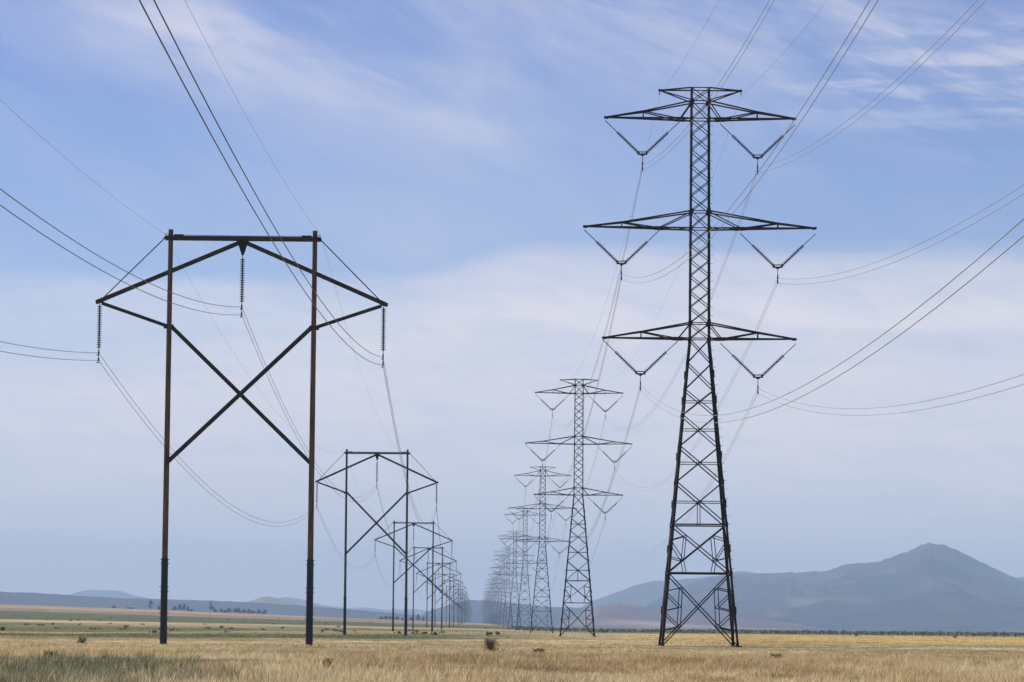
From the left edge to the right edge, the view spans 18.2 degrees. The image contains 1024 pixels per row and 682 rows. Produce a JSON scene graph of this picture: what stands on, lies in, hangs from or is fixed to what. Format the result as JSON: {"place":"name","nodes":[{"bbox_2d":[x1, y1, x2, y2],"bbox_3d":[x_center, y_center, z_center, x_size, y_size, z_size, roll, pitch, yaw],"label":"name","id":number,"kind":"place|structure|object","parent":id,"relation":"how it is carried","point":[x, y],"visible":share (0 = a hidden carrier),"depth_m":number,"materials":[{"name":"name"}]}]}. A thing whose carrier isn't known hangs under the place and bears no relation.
{"place":"outdoors","nodes":[
{"label":"outdoors","id":0,"kind":"place"},
{"bbox_2d":[70,590,147,598],"bbox_3d":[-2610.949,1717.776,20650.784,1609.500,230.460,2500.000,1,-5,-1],"label":"mountain","id":1,"kind":"structure","parent":0,"point":[107,593],"depth_m":20816.51,"materials":[{"name":"stone"}]},
{"bbox_2d":[0,591,476,622],"bbox_3d":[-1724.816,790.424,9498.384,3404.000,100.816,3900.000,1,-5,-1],"label":"mesa","id":2,"kind":"structure","parent":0,"point":[23,598],"depth_m":9150.66,"materials":[{"name":"stone"}]},
{"bbox_2d":[249,596,300,605],"bbox_3d":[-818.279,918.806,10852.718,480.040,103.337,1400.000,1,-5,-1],"label":"hill","id":3,"kind":"structure","parent":0,"point":[267,599],"depth_m":10719.80,"materials":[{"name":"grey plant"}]},
{"bbox_2d":[279,597,427,614],"bbox_3d":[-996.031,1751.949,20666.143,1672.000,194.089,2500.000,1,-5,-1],"label":"mountain","id":4,"kind":"structure","parent":0,"point":[301,602],"depth_m":20837.74,"materials":[{"name":"stone"}]},
{"bbox_2d":[422,600,593,627],"bbox_3d":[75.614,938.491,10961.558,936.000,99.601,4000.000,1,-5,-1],"label":"mesa","id":5,"kind":"structure","parent":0,"point":[542,612],"depth_m":10441.37,"materials":[{"name":"stone"}]},
{"bbox_2d":[0,604,1023,678],"bbox_3d":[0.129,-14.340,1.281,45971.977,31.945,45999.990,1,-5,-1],"label":"ground","id":6,"kind":"structure","parent":0,"point":[33,615],"depth_m":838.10,"materials":[{"name":"plant"}]},
{"bbox_2d":[44,649,57,657],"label":"shrub","id":7,"kind":"object","parent":6,"relation":"on","point":[50,654],"visible":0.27,"depth_m":126.08,"materials":[{"name":"brown plant"}]},
{"bbox_2d":[77,635,86,642],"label":"shrub","id":8,"kind":"object","parent":6,"relation":"on","point":[83,639],"visible":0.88,"depth_m":238.49,"materials":[{"name":"brown plant"}]},
{"bbox_2d":[0,652,348,681],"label":"weeds","id":9,"kind":"object","parent":6,"relation":"on","point":[83,661],"visible":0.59,"depth_m":87.73,"materials":[{"name":"green plant"}]},
{"bbox_2d":[95,229,387,645],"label":"timber frame tower","id":10,"kind":"structure","parent":6,"relation":"on","point":[242,242],"depth_m":242.03,"materials":[{"name":"wood"}]},
{"bbox_2d":[7,106,416,560],"bbox_3d":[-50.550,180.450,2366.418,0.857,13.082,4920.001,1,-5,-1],"label":"shield wire","id":11,"kind":"object","parent":10,"relation":"attached to","point":[175,253],"visible":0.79,"depth_m":215.64,"materials":[{"name":"grey metal"}]},
{"bbox_2d":[1,351,451,607],"bbox_3d":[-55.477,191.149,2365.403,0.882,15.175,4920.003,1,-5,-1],"label":"power line","id":12,"kind":"object","parent":10,"relation":"hanging from","point":[163,445],"visible":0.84,"depth_m":279.16,"materials":[{"name":"grey metal"}]},
{"bbox_2d":[0,341,456,610],"bbox_3d":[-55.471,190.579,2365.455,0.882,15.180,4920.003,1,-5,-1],"label":"power line","id":13,"kind":"object","parent":10,"relation":"hanging from","point":[173,450],"visible":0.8,"depth_m":278.62,"materials":[{"name":"grey metal"}]},
{"bbox_2d":[139,0,468,607],"bbox_3d":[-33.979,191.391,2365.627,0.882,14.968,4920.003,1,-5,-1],"label":"power line","id":14,"kind":"object","parent":10,"relation":"hanging from","point":[257,215],"visible":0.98,"depth_m":96.36,"materials":[{"name":"grey metal"}]},
{"bbox_2d":[153,0,469,605],"bbox_3d":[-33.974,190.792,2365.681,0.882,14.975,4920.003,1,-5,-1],"label":"power line","id":15,"kind":"object","parent":10,"relation":"hanging from","point":[268,216],"visible":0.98,"depth_m":100.93,"materials":[{"name":"grey metal"}]},
{"bbox_2d":[185,1,461,592],"bbox_3d":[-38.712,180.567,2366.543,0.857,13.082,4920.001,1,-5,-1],"label":"shield wire","id":16,"kind":"object","parent":10,"relation":"attached to","point":[306,215],"visible":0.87,"depth_m":206.62,"materials":[{"name":"grey metal"}]},
{"bbox_2d":[323,658,332,667],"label":"shrub","id":17,"kind":"object","parent":6,"relation":"on","point":[328,661],"visible":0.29,"depth_m":102.37,"materials":[{"name":"brown plant"}]},
{"bbox_2d":[315,449,437,635],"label":"timber frame tower","id":18,"kind":"structure","parent":6,"relation":"on","point":[376,455],"depth_m":574.76,"materials":[{"name":"wood"}]},
{"bbox_2d":[0,205,455,600],"bbox_3d":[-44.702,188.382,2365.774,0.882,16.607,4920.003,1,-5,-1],"label":"power line","id":19,"kind":"object","parent":18,"relation":"hanging from","point":[182,306],"visible":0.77,"depth_m":174.79,"materials":[{"name":"grey metal"}]},
{"bbox_2d":[0,189,461,605],"bbox_3d":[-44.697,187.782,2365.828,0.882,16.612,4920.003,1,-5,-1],"label":"power line","id":20,"kind":"object","parent":18,"relation":"hanging from","point":[188,298],"visible":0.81,"depth_m":180.28,"materials":[{"name":"grey metal"}]},
{"bbox_2d":[374,521,452,631],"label":"timber frame tower","id":21,"kind":"structure","parent":6,"relation":"on","point":[413,524],"depth_m":895.38,"materials":[{"name":"wood"}]},
{"bbox_2d":[399,546,456,629],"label":"timber frame tower","id":22,"kind":"structure","parent":6,"relation":"on","point":[427,579],"depth_m":1221.83,"materials":[{"name":"wood"}]},
{"bbox_2d":[416,562,460,627],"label":"timber frame tower","id":23,"kind":"structure","parent":6,"relation":"on","point":[437,587],"depth_m":1548.78,"materials":[{"name":"wood"}]},
{"bbox_2d":[426,573,462,626],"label":"timber frame tower","id":24,"kind":"structure","parent":6,"relation":"on","point":[447,591],"depth_m":1875.71,"materials":[{"name":"wood"}]},
{"bbox_2d":[434,580,465,624],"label":"timber frame tower","id":25,"kind":"structure","parent":6,"relation":"on","point":[448,599],"depth_m":2202.43,"materials":[{"name":"grey wood"}]},
{"bbox_2d":[439,585,466,624],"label":"timber frame tower","id":26,"kind":"structure","parent":6,"relation":"on","point":[451,599],"depth_m":2529.11,"materials":[{"name":"grey wood"}]},
{"bbox_2d":[454,594,469,622],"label":"timber frame tower","id":27,"kind":"structure","parent":6,"relation":"on","point":[460,606],"depth_m":3509.07,"materials":[{"name":"grey wood"}]},
{"bbox_2d":[484,586,495,623],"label":"lattice pylon","id":28,"kind":"object","parent":6,"relation":"on","point":[489,605],"visible":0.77,"depth_m":4389.89,"materials":[{"name":"metal"}]},
{"bbox_2d":[482,637,498,651],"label":"shrub","id":29,"kind":"object","parent":6,"relation":"on","point":[489,645],"visible":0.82,"depth_m":202.96,"materials":[{"name":"brown plant"}]},
{"bbox_2d":[484,582,500,621],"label":"lattice pylon","id":30,"kind":"object","parent":6,"relation":"on","point":[495,599],"visible":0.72,"depth_m":3707.12,"materials":[{"name":"metal"}]},
{"bbox_2d":[486,579,502,624],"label":"lattice pylon","id":31,"kind":"object","parent":6,"relation":"on","point":[493,614],"visible":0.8,"depth_m":3364.88,"materials":[{"name":"metal"}]},
{"bbox_2d":[487,218,1023,611],"bbox_3d":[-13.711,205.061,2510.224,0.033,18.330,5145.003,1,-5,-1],"label":"power line","id":32,"kind":"object","parent":31,"relation":"hanging from","point":[827,371],"visible":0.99,"depth_m":126.53,"materials":[{"name":"metal"}]},
{"bbox_2d":[489,571,503,625],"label":"lattice pylon","id":33,"kind":"object","parent":6,"relation":"on","point":[497,595],"visible":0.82,"depth_m":3023.39,"materials":[{"name":"metal"}]},
{"bbox_2d":[489,567,510,625],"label":"lattice pylon","id":34,"kind":"object","parent":6,"relation":"on","point":[498,610],"visible":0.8,"depth_m":2681.52,"materials":[{"name":"metal"}]},
{"bbox_2d":[491,556,512,626],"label":"lattice pylon","id":35,"kind":"object","parent":6,"relation":"on","point":[502,590],"visible":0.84,"depth_m":2339.94,"materials":[{"name":"metal"}]},
{"bbox_2d":[492,548,521,627],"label":"lattice pylon","id":36,"kind":"object","parent":6,"relation":"on","point":[506,607],"visible":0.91,"depth_m":1997.96,"materials":[{"name":"metal"}]},
{"bbox_2d":[0,641,1023,681],"bbox_3d":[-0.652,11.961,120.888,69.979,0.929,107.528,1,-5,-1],"label":"dry grass","id":37,"kind":"structure","parent":6,"relation":"on","point":[414,671],"depth_m":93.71,"materials":[{"name":"beige plant"}]},
{"bbox_2d":[0,613,1023,635],"bbox_3d":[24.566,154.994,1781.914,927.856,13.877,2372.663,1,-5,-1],"label":"sagebrush","id":38,"kind":"object","parent":6,"relation":"on","point":[539,628],"visible":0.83,"depth_m":1421.42,"materials":[{"name":"green plant"}]},
{"bbox_2d":[494,531,534,626],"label":"lattice pylon","id":39,"kind":"object","parent":6,"relation":"on","point":[514,534],"visible":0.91,"depth_m":1656.86,"materials":[{"name":"metal"}]},
{"bbox_2d":[500,508,550,630],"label":"lattice pylon","id":40,"kind":"object","parent":6,"relation":"on","point":[523,577],"visible":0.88,"depth_m":1315.02,"materials":[{"name":"metal"}]},
{"bbox_2d":[533,648,545,652],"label":"shrub","id":41,"kind":"object","parent":6,"relation":"on","point":[541,650],"visible":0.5,"depth_m":184.05,"materials":[{"name":"brown plant"}]},
{"bbox_2d":[508,466,576,632],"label":"lattice pylon","id":42,"kind":"object","parent":6,"relation":"on","point":[545,504],"visible":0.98,"depth_m":973.45,"materials":[{"name":"metal"}]},
{"bbox_2d":[525,379,631,636],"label":"lattice pylon","id":43,"kind":"object","parent":6,"relation":"on","point":[575,385],"visible":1,"depth_m":632.40,"materials":[{"name":"metal"}]},
{"bbox_2d":[484,0,877,604],"bbox_3d":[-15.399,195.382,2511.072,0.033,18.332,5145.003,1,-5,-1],"label":"power line","id":44,"kind":"object","parent":43,"relation":"hanging from","point":[725,221],"visible":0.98,"depth_m":153.82,"materials":[{"name":"metal"}]},
{"bbox_2d":[583,87,816,646],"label":"lattice pylon","id":45,"kind":"object","parent":6,"relation":"on","point":[732,609],"visible":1,"depth_m":290.89,"materials":[{"name":"metal"}]},
{"bbox_2d":[492,7,714,581],"bbox_3d":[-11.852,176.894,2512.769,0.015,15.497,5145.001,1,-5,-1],"label":"shield wire","id":46,"kind":"object","parent":45,"relation":"attached to","point":[629,218],"visible":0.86,"depth_m":336.78,"materials":[{"name":"grey metal"}]},
{"bbox_2d":[487,0,769,590],"bbox_3d":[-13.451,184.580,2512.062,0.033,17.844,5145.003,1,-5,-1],"label":"power line","id":47,"kind":"object","parent":45,"relation":"hanging from","point":[633,208],"visible":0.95,"depth_m":289.76,"materials":[{"name":"metal"}]},
{"bbox_2d":[486,1,773,595],"bbox_3d":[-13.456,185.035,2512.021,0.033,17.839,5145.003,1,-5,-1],"label":"power line","id":48,"kind":"object","parent":45,"relation":"hanging from","point":[632,218],"visible":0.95,"depth_m":287.95,"materials":[{"name":"metal"}]},
{"bbox_2d":[494,2,825,586],"bbox_3d":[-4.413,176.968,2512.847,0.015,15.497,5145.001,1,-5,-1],"label":"shield wire","id":49,"kind":"object","parent":45,"relation":"attached to","point":[688,243],"visible":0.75,"depth_m":342.95,"materials":[{"name":"grey metal"}]},
{"bbox_2d":[494,0,869,591],"bbox_3d":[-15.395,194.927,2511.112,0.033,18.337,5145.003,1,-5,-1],"label":"power line","id":50,"kind":"object","parent":45,"relation":"hanging from","point":[720,219],"visible":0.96,"depth_m":159.55,"materials":[{"name":"metal"}]},
{"bbox_2d":[497,0,977,590],"bbox_3d":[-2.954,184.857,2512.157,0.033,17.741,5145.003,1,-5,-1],"label":"power line","id":51,"kind":"object","parent":45,"relation":"hanging from","point":[751,186],"visible":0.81,"depth_m":243.78,"materials":[{"name":"metal"}]},
{"bbox_2d":[501,0,985,591],"bbox_3d":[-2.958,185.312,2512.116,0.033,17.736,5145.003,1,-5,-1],"label":"power line","id":52,"kind":"object","parent":45,"relation":"hanging from","point":[745,208],"visible":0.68,"depth_m":241.45,"materials":[{"name":"metal"}]},
{"bbox_2d":[485,235,1023,612],"bbox_3d":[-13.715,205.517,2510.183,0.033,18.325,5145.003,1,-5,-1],"label":"power line","id":53,"kind":"object","parent":45,"relation":"hanging from","point":[820,386],"visible":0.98,"depth_m":127.68,"materials":[{"name":"metal"}]},
{"bbox_2d":[495,185,1022,605],"bbox_3d":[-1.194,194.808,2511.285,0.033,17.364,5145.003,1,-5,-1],"label":"power line","id":54,"kind":"object","parent":45,"relation":"hanging from","point":[807,278],"visible":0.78,"depth_m":255.07,"materials":[{"name":"metal"}]},
{"bbox_2d":[495,384,1023,609],"bbox_3d":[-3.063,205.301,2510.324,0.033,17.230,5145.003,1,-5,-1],"label":"power line","id":55,"kind":"object","parent":45,"relation":"hanging from","point":[823,413],"visible":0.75,"depth_m":228.40,"materials":[{"name":"metal"}]},
{"bbox_2d":[499,374,1023,607],"bbox_3d":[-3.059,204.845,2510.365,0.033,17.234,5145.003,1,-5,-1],"label":"power line","id":56,"kind":"object","parent":45,"relation":"hanging from","point":[825,407],"visible":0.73,"depth_m":221.27,"materials":[{"name":"metal"}]},
{"bbox_2d":[504,194,1022,599],"bbox_3d":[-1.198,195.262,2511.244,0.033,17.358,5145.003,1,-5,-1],"label":"power line","id":57,"kind":"object","parent":45,"relation":"hanging from","point":[763,316],"visible":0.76,"depth_m":249.53,"materials":[{"name":"metal"}]},
{"bbox_2d":[770,653,782,657],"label":"shrub","id":58,"kind":"object","parent":6,"relation":"on","point":[777,655],"visible":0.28,"depth_m":164.21,"materials":[{"name":"brown plant"}]},
{"bbox_2d":[747,629,1015,636],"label":"tree line","id":59,"kind":"object","parent":6,"relation":"on","point":[807,632],"visible":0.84,"depth_m":1131.49,"materials":[{"name":"green plant"}]},
{"bbox_2d":[0,0,1023,610],"label":"sky","id":60,"kind":"structure","parent":0,"point":[456,156],"materials":[{"name":"blue"}]},
{"bbox_2d":[583,571,752,606],"bbox_3d":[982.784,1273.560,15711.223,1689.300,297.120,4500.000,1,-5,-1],"label":"mountain","id":61,"kind":"structure","parent":0,"point":[644,594],"depth_m":15700.34,"materials":[{"name":"stone"}]},
{"bbox_2d":[557,603,829,630],"bbox_3d":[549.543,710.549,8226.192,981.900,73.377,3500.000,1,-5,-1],"label":"foothill","id":62,"kind":"structure","parent":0,"point":[619,616],"depth_m":7526.68,"materials":[{"name":"stone"}]},
{"bbox_2d":[646,542,1023,632],"bbox_3d":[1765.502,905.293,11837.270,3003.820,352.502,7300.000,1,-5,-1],"label":"mountain","id":63,"kind":"structure","parent":0,"point":[929,587],"depth_m":10293.14,"materials":[{"name":"stone"}]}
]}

